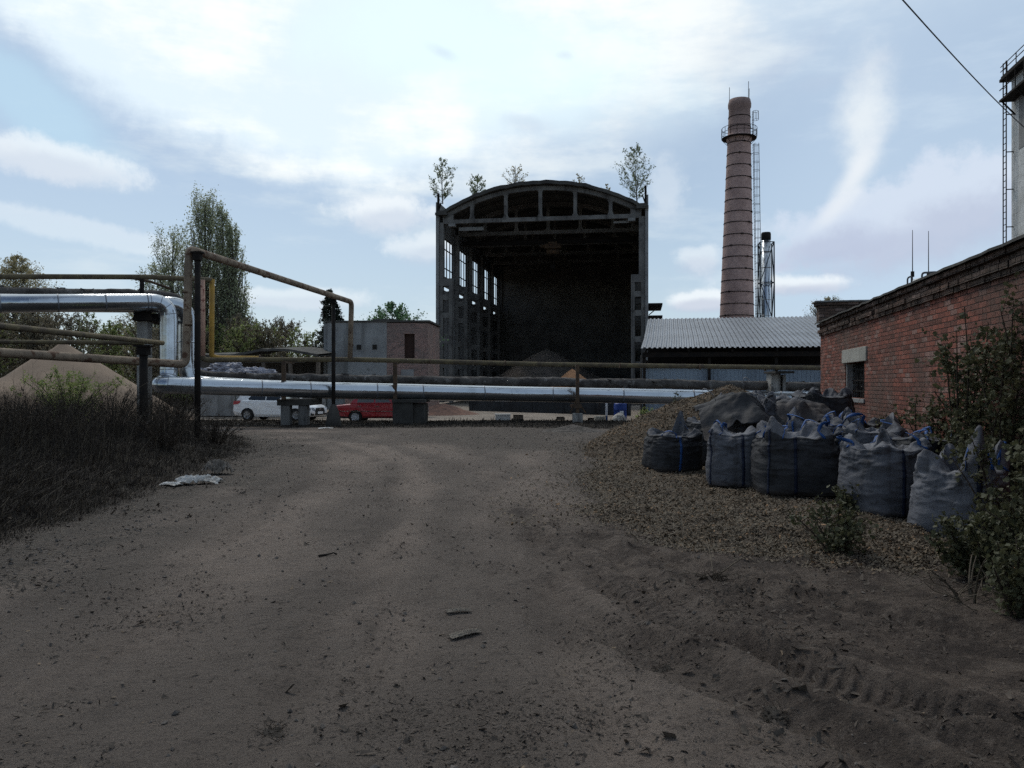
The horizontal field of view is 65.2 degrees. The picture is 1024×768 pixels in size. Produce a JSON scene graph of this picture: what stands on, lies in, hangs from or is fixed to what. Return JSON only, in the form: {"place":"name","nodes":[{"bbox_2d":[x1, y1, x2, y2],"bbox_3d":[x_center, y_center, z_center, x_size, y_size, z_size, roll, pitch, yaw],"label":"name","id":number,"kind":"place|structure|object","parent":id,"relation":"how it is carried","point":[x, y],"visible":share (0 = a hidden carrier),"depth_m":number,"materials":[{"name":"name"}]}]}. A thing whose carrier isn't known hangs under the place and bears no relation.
{"place":"outdoors","nodes":[
{"label":"outdoors","id":0,"kind":"place"},
{"bbox_2d":[0,422,260,549],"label":"dead grass","id":1,"kind":"structure","parent":0,"point":[56,501],"depth_m":11.55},
{"bbox_2d":[175,416,631,428],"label":"rough grass","id":2,"kind":"structure","parent":0,"point":[454,422],"depth_m":31.33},
{"bbox_2d":[0,401,1023,767],"bbox_3d":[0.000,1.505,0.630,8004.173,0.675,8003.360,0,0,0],"label":"ground","id":3,"kind":"structure","parent":0,"point":[226,691],"depth_m":5.19,"materials":[{"name":"soil"}]},
{"bbox_2d":[0,385,68,449],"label":"thicket","id":4,"kind":"object","parent":3,"relation":"on","point":[19,418],"visible":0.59,"depth_m":14.66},
{"bbox_2d":[0,253,71,371],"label":"round tree","id":5,"kind":"object","parent":3,"relation":"on","point":[15,267],"visible":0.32,"depth_m":77.53,"materials":[{"name":"green plant"}]},
{"bbox_2d":[3,386,109,439],"bbox_3d":[-9.656,0.652,16.978,1.989,1.307,1.817,0,0,-44],"label":"thicket","id":6,"kind":"object","parent":3,"relation":"on","point":[68,410],"visible":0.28,"depth_m":16.97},
{"bbox_2d":[8,364,129,420],"bbox_3d":[-12.863,0.405,23.572,3.015,1.930,2.386,0,0,0],"label":"shrub","id":7,"kind":"object","parent":3,"relation":"on","point":[41,384],"visible":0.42,"depth_m":23.55,"materials":[{"name":"green plant"}]},
{"bbox_2d":[0,344,191,419],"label":"sand heap","id":8,"kind":"object","parent":3,"relation":"on","point":[34,368],"visible":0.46,"depth_m":36.37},
{"bbox_2d":[65,384,154,432],"bbox_3d":[-9.686,0.605,19.568,2.125,1.325,2.113,0,0,0],"label":"thicket","id":9,"kind":"object","parent":3,"relation":"on","point":[123,407],"visible":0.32,"depth_m":19.39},
{"bbox_2d":[0,360,252,552],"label":"dry weeds","id":10,"kind":"object","parent":3,"relation":"on","point":[70,441],"visible":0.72,"depth_m":14.96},
{"bbox_2d":[111,313,153,379],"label":"round tree","id":11,"kind":"object","parent":3,"relation":"on","point":[130,315],"visible":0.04,"depth_m":83.15,"materials":[{"name":"green plant"}]},
{"bbox_2d":[133,345,153,434],"bbox_3d":[-8.337,0.275,18.100,0.342,2.305,0.270,0,0,0],"label":"pipe post","id":12,"kind":"object","parent":3,"relation":"on","point":[143,352],"visible":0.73,"depth_m":18.02,"materials":[{"name":"metal"}]},
{"bbox_2d":[0,340,144,344],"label":"thin pipe","id":13,"kind":"object","parent":12,"relation":"on","point":[84,342],"visible":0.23,"depth_m":18.22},
{"bbox_2d":[0,323,164,344],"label":"thin pipe","id":14,"kind":"object","parent":12,"relation":"on","point":[26,328],"visible":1,"depth_m":14.66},
{"bbox_2d":[118,260,177,382],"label":"poplar tree","id":15,"kind":"object","parent":3,"relation":"on","point":[145,287],"visible":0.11,"depth_m":78.55,"materials":[{"name":"green plant"}]},
{"bbox_2d":[132,279,177,415],"bbox_3d":[-13.428,-1.093,30.400,0.860,5.586,2.400,0,0,0],"label":"pipe support","id":16,"kind":"object","parent":3,"relation":"on","point":[145,320],"visible":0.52,"depth_m":29.40,"materials":[{"name":"metal"}]},
{"bbox_2d":[0,274,212,281],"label":"gas pipe","id":17,"kind":"object","parent":16,"relation":"on","point":[97,276],"visible":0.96,"depth_m":29.23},
{"bbox_2d":[209,279,258,356],"bbox_3d":[-10.972,-2.515,31.652,1.917,3.196,0.235,0,0,-16],"label":"gas pipe","id":18,"kind":"object","parent":17,"relation":"attached to","point":[211,312],"visible":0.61,"depth_m":31.32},
{"bbox_2d":[0,311,318,404],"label":"scrub woodland","id":19,"kind":"object","parent":3,"relation":"on","point":[236,339],"visible":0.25,"depth_m":66.50,"materials":[{"name":"green plant"}]},
{"bbox_2d":[116,401,208,450],"bbox_3d":[-7.041,0.805,16.189,1.653,1.153,1.642,0,0,0],"label":"thicket","id":20,"kind":"object","parent":3,"relation":"on","point":[150,434],"visible":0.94,"depth_m":16.02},
{"bbox_2d":[147,220,189,344],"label":"poplar tree","id":21,"kind":"object","parent":3,"relation":"on","point":[171,273],"visible":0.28,"depth_m":77.53,"materials":[{"name":"green plant"}]},
{"bbox_2d":[148,384,208,433],"bbox_3d":[-8.661,0.632,20.559,1.625,1.366,1.777,0,0,0],"label":"thicket","id":22,"kind":"object","parent":3,"relation":"on","point":[185,406],"visible":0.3,"depth_m":20.63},
{"bbox_2d":[190,251,204,434],"bbox_3d":[-8.012,-0.902,20.380,0.285,4.931,0.225,0,0,0],"label":"gate post","id":23,"kind":"object","parent":3,"relation":"on","point":[197,257],"visible":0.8,"depth_m":20.32,"materials":[{"name":"metal"}]},
{"bbox_2d":[0,246,353,367],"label":"gas pipe","id":24,"kind":"object","parent":23,"relation":"on","point":[184,361],"visible":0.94,"depth_m":20.31,"materials":[{"name":"yellow metal"}]},
{"bbox_2d":[175,474,222,483],"bbox_3d":[-4.933,1.494,12.603,0.720,0.142,0.370,0,0,-8],"label":"plastic rag","id":25,"kind":"object","parent":3,"relation":"on","point":[196,478],"visible":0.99,"depth_m":12.50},
{"bbox_2d":[163,183,240,352],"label":"poplar tree","id":26,"kind":"object","parent":3,"relation":"on","point":[204,239],"visible":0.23,"depth_m":75.23,"materials":[{"name":"green plant"}]},
{"bbox_2d":[199,459,233,473],"bbox_3d":[-5.160,1.434,14.001,0.543,0.246,0.364,0,0,35],"label":"dirty rag","id":27,"kind":"object","parent":3,"relation":"on","point":[217,465],"visible":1,"depth_m":13.88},
{"bbox_2d":[201,395,235,415],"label":"slab fence","id":28,"kind":"object","parent":3,"relation":"on","point":[218,403],"visible":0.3,"depth_m":42.50,"materials":[{"name":"concrete"}]},
{"bbox_2d":[194,413,252,443],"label":"thicket","id":29,"kind":"object","parent":3,"relation":"on","point":[213,437],"visible":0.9,"depth_m":19.45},
{"bbox_2d":[206,200,253,352],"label":"poplar tree","id":30,"kind":"object","parent":3,"relation":"on","point":[222,217],"visible":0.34,"depth_m":73.59,"materials":[{"name":"green plant"}]},
{"bbox_2d":[217,219,255,350],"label":"poplar tree","id":31,"kind":"object","parent":3,"relation":"on","point":[234,296],"visible":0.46,"depth_m":72.73,"materials":[{"name":"green plant"}]},
{"bbox_2d":[201,362,276,373],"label":"sheeting heap","id":32,"kind":"object","parent":3,"relation":"on","point":[235,367],"visible":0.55,"depth_m":44.32,"materials":[{"name":"plastic"}]},
{"bbox_2d":[201,347,331,373],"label":"open shed","id":33,"kind":"structure","parent":3,"relation":"on","point":[306,367],"depth_m":48.91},
{"bbox_2d":[252,719,289,748],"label":"weed","id":34,"kind":"object","parent":3,"relation":"on","point":[268,731],"visible":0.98,"depth_m":3.74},
{"bbox_2d":[233,396,326,420],"bbox_3d":[-11.560,1.083,39.991,4.322,1.490,2.120,0,0,13],"label":"hatchback car","id":35,"kind":"object","parent":3,"relation":"on","point":[252,407],"visible":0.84,"depth_m":39.37,"materials":[{"name":"white paint"}]},
{"bbox_2d":[277,361,321,424],"bbox_3d":[-8.291,0.421,31.200,1.269,2.558,2.200,0,0,0],"label":"pipe support","id":36,"kind":"object","parent":3,"relation":"on","point":[286,405],"visible":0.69,"depth_m":30.40,"materials":[{"name":"concrete"}]},
{"bbox_2d":[98,297,634,403],"bbox_3d":[-4.438,-1.158,31.221,38.230,4.304,4.050,0,0,-14],"label":"heating pipe","id":37,"kind":"object","parent":36,"relation":"on","point":[187,370],"visible":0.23,"depth_m":30.35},
{"bbox_2d":[307,289,344,356],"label":"spruce tree","id":38,"kind":"object","parent":3,"relation":"on","point":[326,313],"visible":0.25,"depth_m":59.75,"materials":[{"name":"green plant"}]},
{"bbox_2d":[326,298,340,425],"bbox_3d":[-6.738,-0.734,30.200,0.554,5.030,0.554,0,0,22],"label":"gate post","id":39,"kind":"object","parent":3,"relation":"on","point":[333,418],"visible":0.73,"depth_m":30.13,"materials":[{"name":"metal"}]},
{"bbox_2d":[336,399,428,420],"bbox_3d":[-6.126,1.101,37.500,4.222,1.440,1.660,0,0,3],"label":"sedan car","id":40,"kind":"object","parent":3,"relation":"on","point":[361,409],"visible":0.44,"depth_m":36.78,"materials":[{"name":"red paint"}]},
{"bbox_2d":[324,319,440,409],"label":"concrete outbuilding","id":41,"kind":"structure","parent":3,"relation":"on","point":[394,338],"depth_m":49.82,"materials":[{"name":"concrete"}]},
{"bbox_2d":[405,334,414,357],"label":"door","id":42,"kind":"structure","parent":41,"relation":"in","point":[409,338],"depth_m":49.88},
{"bbox_2d":[361,301,448,346],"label":"leafy tree","id":43,"kind":"object","parent":3,"relation":"on","point":[397,312],"visible":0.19,"depth_m":61.59,"materials":[{"name":"green plant"}]},
{"bbox_2d":[392,362,429,423],"bbox_3d":[-4.057,0.423,32.220,1.306,2.554,1.760,0,0,0],"label":"pipe support","id":44,"kind":"object","parent":3,"relation":"on","point":[409,411],"visible":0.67,"depth_m":31.40,"materials":[{"name":"concrete"}]},
{"bbox_2d":[0,293,807,403],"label":"heating pipe","id":45,"kind":"object","parent":44,"relation":"on","point":[165,309],"visible":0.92,"depth_m":30.01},
{"bbox_2d":[201,278,820,370],"bbox_3d":[1.301,-2.283,32.570,26.701,3.490,1.363,0,0,-7],"label":"gas pipe","id":46,"kind":"object","parent":44,"relation":"on","point":[204,358],"visible":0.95,"depth_m":32.50,"materials":[{"name":"yellow metal"}]},
{"bbox_2d":[428,404,477,415],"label":"rubble heap","id":47,"kind":"object","parent":3,"relation":"on","point":[442,410],"visible":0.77,"depth_m":46.89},
{"bbox_2d":[447,628,481,638],"bbox_3d":[-0.303,1.582,5.096,0.239,0.025,0.084,0,0,-35],"label":"cardboard scrap","id":48,"kind":"object","parent":3,"relation":"on","point":[460,633],"visible":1,"depth_m":5.07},
{"bbox_2d":[0,428,972,767],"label":"pebbles","id":49,"kind":"object","parent":3,"relation":"on","point":[442,748],"visible":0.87,"depth_m":5.86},
{"bbox_2d":[6,463,1017,767],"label":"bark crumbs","id":50,"kind":"object","parent":3,"relation":"on","point":[432,669],"visible":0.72,"depth_m":4.73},
{"bbox_2d":[0,431,1023,767],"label":"dirt crumbs","id":51,"kind":"object","parent":3,"relation":"on","point":[268,719],"visible":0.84,"depth_m":4.18,"materials":[{"name":"brown dirt"}]},
{"bbox_2d":[0,433,1023,767],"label":"dead leaves","id":52,"kind":"object","parent":3,"relation":"on","point":[744,729],"visible":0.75,"depth_m":5.54,"materials":[{"name":"brown plant"}]},
{"bbox_2d":[512,415,522,419],"bbox_3d":[0.259,1.630,37.600,0.550,0.333,1.200,0,0,0],"label":"timber block","id":53,"kind":"object","parent":3,"relation":"on","point":[517,417],"depth_m":37.10,"materials":[{"name":"wood"}]},
{"bbox_2d":[469,401,630,415],"bbox_3d":[1.757,0.925,37.790,7.552,1.110,1.740,0,0,0],"label":"steel trough","id":54,"kind":"object","parent":53,"relation":"on","point":[547,407],"visible":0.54,"depth_m":37.00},
{"bbox_2d":[435,180,662,401],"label":"industrial hall","id":55,"kind":"structure","parent":3,"relation":"on","point":[586,303],"depth_m":86.58,"materials":[{"name":"concrete"}]},
{"bbox_2d":[428,157,455,203],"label":"roof sapling","id":56,"kind":"object","parent":55,"relation":"on","point":[439,175],"visible":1,"depth_m":69.35,"materials":[{"name":"plant"}]},
{"bbox_2d":[445,239,452,277],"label":"window frame","id":57,"kind":"structure","parent":55,"relation":"in","point":[446,269],"depth_m":73.84,"materials":[{"name":"metal"}]},
{"bbox_2d":[460,251,466,286],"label":"window frame","id":58,"kind":"structure","parent":55,"relation":"in","point":[460,251],"depth_m":79.79,"materials":[{"name":"metal"}]},
{"bbox_2d":[466,174,485,194],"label":"roof sapling","id":59,"kind":"object","parent":55,"relation":"on","point":[472,189],"visible":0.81,"depth_m":70.74,"materials":[{"name":"plant"}]},
{"bbox_2d":[473,260,478,293],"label":"window frame","id":60,"kind":"structure","parent":55,"relation":"in","point":[473,260],"depth_m":85.70,"materials":[{"name":"metal"}]},
{"bbox_2d":[484,268,488,299],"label":"window frame","id":61,"kind":"structure","parent":55,"relation":"in","point":[484,268],"depth_m":91.63,"materials":[{"name":"metal"}]},
{"bbox_2d":[501,164,528,183],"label":"roof sapling","id":62,"kind":"object","parent":55,"relation":"on","point":[516,176],"visible":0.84,"depth_m":70.98,"materials":[{"name":"plant"}]},
{"bbox_2d":[462,232,637,271],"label":"overhead crane","id":63,"kind":"object","parent":55,"relation":"attached to","point":[551,246],"visible":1,"depth_m":74.30,"materials":[{"name":"metal"}]},
{"bbox_2d":[496,349,614,387],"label":"sawdust heap","id":64,"kind":"object","parent":55,"relation":"in","point":[546,355],"visible":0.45,"depth_m":79.93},
{"bbox_2d":[613,142,655,201],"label":"roof sapling","id":65,"kind":"object","parent":55,"relation":"on","point":[636,179],"visible":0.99,"depth_m":69.41,"materials":[{"name":"plant"}]},
{"bbox_2d":[542,424,602,432],"bbox_3d":[2.075,1.554,27.315,2.416,0.354,2.390,0,0,0],"label":"gravel heap","id":66,"kind":"object","parent":3,"relation":"on","point":[570,428],"visible":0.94,"depth_m":26.82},
{"bbox_2d":[561,369,585,378],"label":"woodchip heap","id":67,"kind":"object","parent":3,"relation":"on","point":[571,373],"visible":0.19,"depth_m":59.92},
{"bbox_2d":[570,365,585,422],"bbox_3d":[2.665,0.458,33.250,0.678,2.484,2.100,0,0,0],"label":"pipe support","id":68,"kind":"object","parent":3,"relation":"on","point":[577,416],"visible":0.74,"depth_m":32.33,"materials":[{"name":"grey metal"}]},
{"bbox_2d":[614,403,626,419],"bbox_3d":[4.883,1.311,36.100,0.600,0.950,0.600,0,0,0],"label":"plastic drum","id":69,"kind":"object","parent":3,"relation":"on","point":[621,408],"visible":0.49,"depth_m":35.86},
{"bbox_2d":[652,657,675,673],"bbox_3d":[0.900,1.643,4.687,0.237,0.092,0.393,0,0,9],"label":"earth clod","id":70,"kind":"object","parent":3,"relation":"on","point":[665,668],"visible":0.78,"depth_m":4.65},
{"bbox_2d":[671,539,768,583],"bbox_3d":[1.764,1.512,6.714,0.575,0.231,0.972,0,0,29],"label":"dry stalk tuft","id":71,"kind":"object","parent":3,"relation":"on","point":[715,576],"visible":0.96,"depth_m":6.46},
{"bbox_2d":[640,316,820,414],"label":"corrugated shed","id":72,"kind":"structure","parent":3,"relation":"on","point":[791,340],"depth_m":42.85,"materials":[{"name":"metal"}]},
{"bbox_2d":[719,81,760,317],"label":"brick chimney","id":73,"kind":"object","parent":3,"relation":"on","point":[737,293],"visible":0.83,"depth_m":93.72,"materials":[{"name":"brick"}]},
{"bbox_2d":[488,384,1014,576],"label":"loose chips","id":74,"kind":"object","parent":3,"relation":"on","point":[754,518],"visible":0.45,"depth_m":9.30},
{"bbox_2d":[757,232,774,317],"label":"steel flue","id":75,"kind":"object","parent":3,"relation":"on","point":[765,257],"visible":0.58,"depth_m":79.61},
{"bbox_2d":[583,385,950,566],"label":"wood chips","id":76,"kind":"object","parent":3,"relation":"on","point":[622,452],"visible":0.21,"depth_m":10.32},
{"bbox_2d":[642,411,702,471],"bbox_3d":[2.901,1.032,14.474,1.017,1.084,0.999,0,0,-18],"label":"bulk bag","id":77,"kind":"object","parent":76,"relation":"on","point":[678,447],"visible":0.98,"depth_m":14.09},
{"bbox_2d":[685,416,706,464],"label":"bulk bag","id":78,"kind":"object","parent":76,"relation":"on","point":[693,422],"visible":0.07,"depth_m":15.33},
{"bbox_2d":[705,420,755,487],"bbox_3d":[3.423,1.035,12.117,0.930,0.995,0.970,0,0,24],"label":"bulk bag","id":79,"kind":"object","parent":76,"relation":"on","point":[728,461],"visible":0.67,"depth_m":11.75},
{"bbox_2d":[718,390,777,432],"bbox_3d":[4.055,0.827,13.891,1.099,1.431,1.086,0,0,-8],"label":"bulk bag","id":80,"kind":"object","parent":76,"relation":"on","point":[769,406],"visible":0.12,"depth_m":13.53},
{"bbox_2d":[692,377,784,441],"bbox_3d":[3.899,0.482,13.535,1.485,1.209,1.130,0,0,0],"label":"empty bulk bag","id":81,"kind":"object","parent":80,"relation":"on","point":[730,409],"visible":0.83,"depth_m":13.37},
{"bbox_2d":[757,390,789,402],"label":"bulk bag","id":82,"kind":"object","parent":76,"relation":"on","point":[781,397],"visible":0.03,"depth_m":16.53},
{"bbox_2d":[750,416,838,497],"bbox_3d":[3.989,0.986,11.281,1.197,1.096,1.185,0,0,8],"label":"bulk bag","id":83,"kind":"object","parent":76,"relation":"on","point":[803,461],"visible":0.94,"depth_m":10.80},
{"bbox_2d":[784,406,842,432],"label":"bulk bag","id":84,"kind":"object","parent":76,"relation":"on","point":[795,420],"visible":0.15,"depth_m":12.59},
{"bbox_2d":[791,387,854,422],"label":"bulk bag","id":85,"kind":"object","parent":76,"relation":"on","point":[832,399],"visible":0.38,"depth_m":14.58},
{"bbox_2d":[776,388,835,424],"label":"empty bulk bag","id":86,"kind":"object","parent":85,"relation":"on","point":[815,411],"visible":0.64,"depth_m":14.22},
{"bbox_2d":[788,493,882,555],"bbox_3d":[3.050,1.315,7.451,0.817,0.630,0.710,0,0,42],"label":"shrub","id":87,"kind":"object","parent":76,"relation":"on","point":[843,536],"visible":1,"depth_m":7.39,"materials":[{"name":"green plant"}]},
{"bbox_2d":[827,421,845,455],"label":"bulk bag","id":88,"kind":"object","parent":76,"relation":"on","point":[838,431],"visible":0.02,"depth_m":11.58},
{"bbox_2d":[826,482,858,511],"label":"shrub","id":89,"kind":"object","parent":76,"relation":"on","point":[848,500],"visible":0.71,"depth_m":9.31,"materials":[{"name":"green plant"}]},
{"bbox_2d":[821,407,879,427],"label":"bulk bag","id":90,"kind":"object","parent":76,"relation":"on","point":[870,423],"visible":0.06,"depth_m":13.50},
{"bbox_2d":[839,412,908,452],"bbox_3d":[5.186,0.961,11.407,0.985,1.099,0.993,0,0,20],"label":"bulk bag","id":91,"kind":"object","parent":76,"relation":"on","point":[856,428],"visible":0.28,"depth_m":11.25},
{"bbox_2d":[836,428,931,518],"bbox_3d":[4.417,1.039,9.507,0.974,0.991,0.963,0,0,-20],"label":"bulk bag","id":92,"kind":"object","parent":76,"relation":"on","point":[880,469],"visible":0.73,"depth_m":9.12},
{"bbox_2d":[888,426,963,454],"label":"bulk bag","id":93,"kind":"object","parent":76,"relation":"on","point":[897,439],"visible":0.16,"depth_m":10.20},
{"bbox_2d":[907,425,1010,538],"bbox_3d":[4.683,1.007,8.386,0.881,1.200,0.911,0,0,-38],"label":"bulk bag","id":94,"kind":"object","parent":76,"relation":"on","point":[937,489],"visible":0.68,"depth_m":8.15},
{"bbox_2d":[754,686,797,726],"bbox_3d":[1.291,1.627,3.996,0.286,0.132,0.466,0,0,30],"label":"earth clod","id":95,"kind":"object","parent":3,"relation":"on","point":[770,713],"visible":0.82,"depth_m":3.94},
{"bbox_2d":[764,371,794,390],"bbox_3d":[11.504,0.580,34.500,0.800,2.240,1.600,0,0,0],"label":"pipe support","id":96,"kind":"object","parent":3,"relation":"on","point":[776,380],"visible":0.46,"depth_m":34.50,"materials":[{"name":"concrete"}]},
{"bbox_2d":[0,285,820,390],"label":"wrapped pipe","id":97,"kind":"object","parent":96,"relation":"on","point":[639,383],"visible":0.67,"depth_m":34.78,"materials":[{"name":"metal"}]},
{"bbox_2d":[802,295,842,316],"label":"bare tree","id":98,"kind":"object","parent":3,"relation":"on","point":[814,310],"visible":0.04,"depth_m":63.97,"materials":[{"name":"plant"}]},
{"bbox_2d":[874,403,911,428],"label":"shrub","id":99,"kind":"object","parent":3,"relation":"on","point":[896,413],"visible":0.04,"depth_m":12.88,"materials":[{"name":"green plant"}]},
{"bbox_2d":[811,234,1023,467],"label":"brick building","id":100,"kind":"structure","parent":3,"relation":"on","point":[873,348],"depth_m":12.82,"materials":[{"name":"brick"}]},
{"bbox_2d":[842,346,866,402],"bbox_3d":[7.476,-0.185,17.030,0.415,1.150,2.310,0,0,11],"label":"window","id":101,"kind":"structure","parent":100,"relation":"in","point":[854,372],"depth_m":17.39,"materials":[{"name":"concrete"}]},
{"bbox_2d":[895,391,949,437],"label":"shrub","id":102,"kind":"object","parent":3,"relation":"on","point":[920,418],"visible":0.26,"depth_m":11.39,"materials":[{"name":"green plant"}]},
{"bbox_2d":[866,553,1015,615],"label":"dry stalks","id":103,"kind":"object","parent":3,"relation":"on","point":[969,584],"visible":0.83,"depth_m":5.82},
{"bbox_2d":[928,354,997,452],"bbox_3d":[5.749,0.629,9.790,1.429,2.049,1.016,0,0,0],"label":"shrub","id":104,"kind":"object","parent":3,"relation":"on","point":[947,439],"visible":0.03,"depth_m":9.85,"materials":[{"name":"green plant"}]},
{"bbox_2d":[914,307,1014,459],"bbox_3d":[5.470,0.328,9.497,1.101,2.467,1.372,0,0,-16],"label":"sapling","id":105,"kind":"object","parent":3,"relation":"on","point":[949,367],"visible":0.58,"depth_m":9.52,"materials":[{"name":"green plant"}]},
{"bbox_2d":[924,503,1023,580],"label":"shrub","id":106,"kind":"object","parent":3,"relation":"on","point":[962,547],"visible":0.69,"depth_m":6.47,"materials":[{"name":"green plant"}]},
{"bbox_2d":[931,271,1023,512],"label":"sapling","id":107,"kind":"object","parent":3,"relation":"on","point":[1010,403],"visible":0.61,"depth_m":8.76,"materials":[{"name":"green plant"}]},
{"bbox_2d":[935,428,1023,540],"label":"shrub","id":108,"kind":"object","parent":3,"relation":"on","point":[980,457],"visible":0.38,"depth_m":7.64,"materials":[{"name":"green plant"}]},
{"bbox_2d":[976,531,1023,618],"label":"shrub","id":109,"kind":"object","parent":3,"relation":"on","point":[1009,585],"visible":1,"depth_m":5.37,"materials":[{"name":"green plant"}]},
{"bbox_2d":[980,433,1023,578],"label":"shrub","id":110,"kind":"object","parent":3,"relation":"on","point":[1019,513],"visible":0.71,"depth_m":6.23,"materials":[{"name":"green plant"}]},
{"bbox_2d":[999,45,1023,242],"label":"concrete tower","id":111,"kind":"structure","parent":3,"relation":"on","point":[1014,76],"depth_m":44.22,"materials":[{"name":"concrete"}]},
{"bbox_2d":[902,0,1023,126],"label":"overhead wire","id":112,"kind":"object","parent":111,"relation":"attached to","point":[919,18],"visible":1,"depth_m":20.59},
{"bbox_2d":[0,0,1023,369],"label":"sky","id":113,"kind":"structure","parent":0,"point":[321,127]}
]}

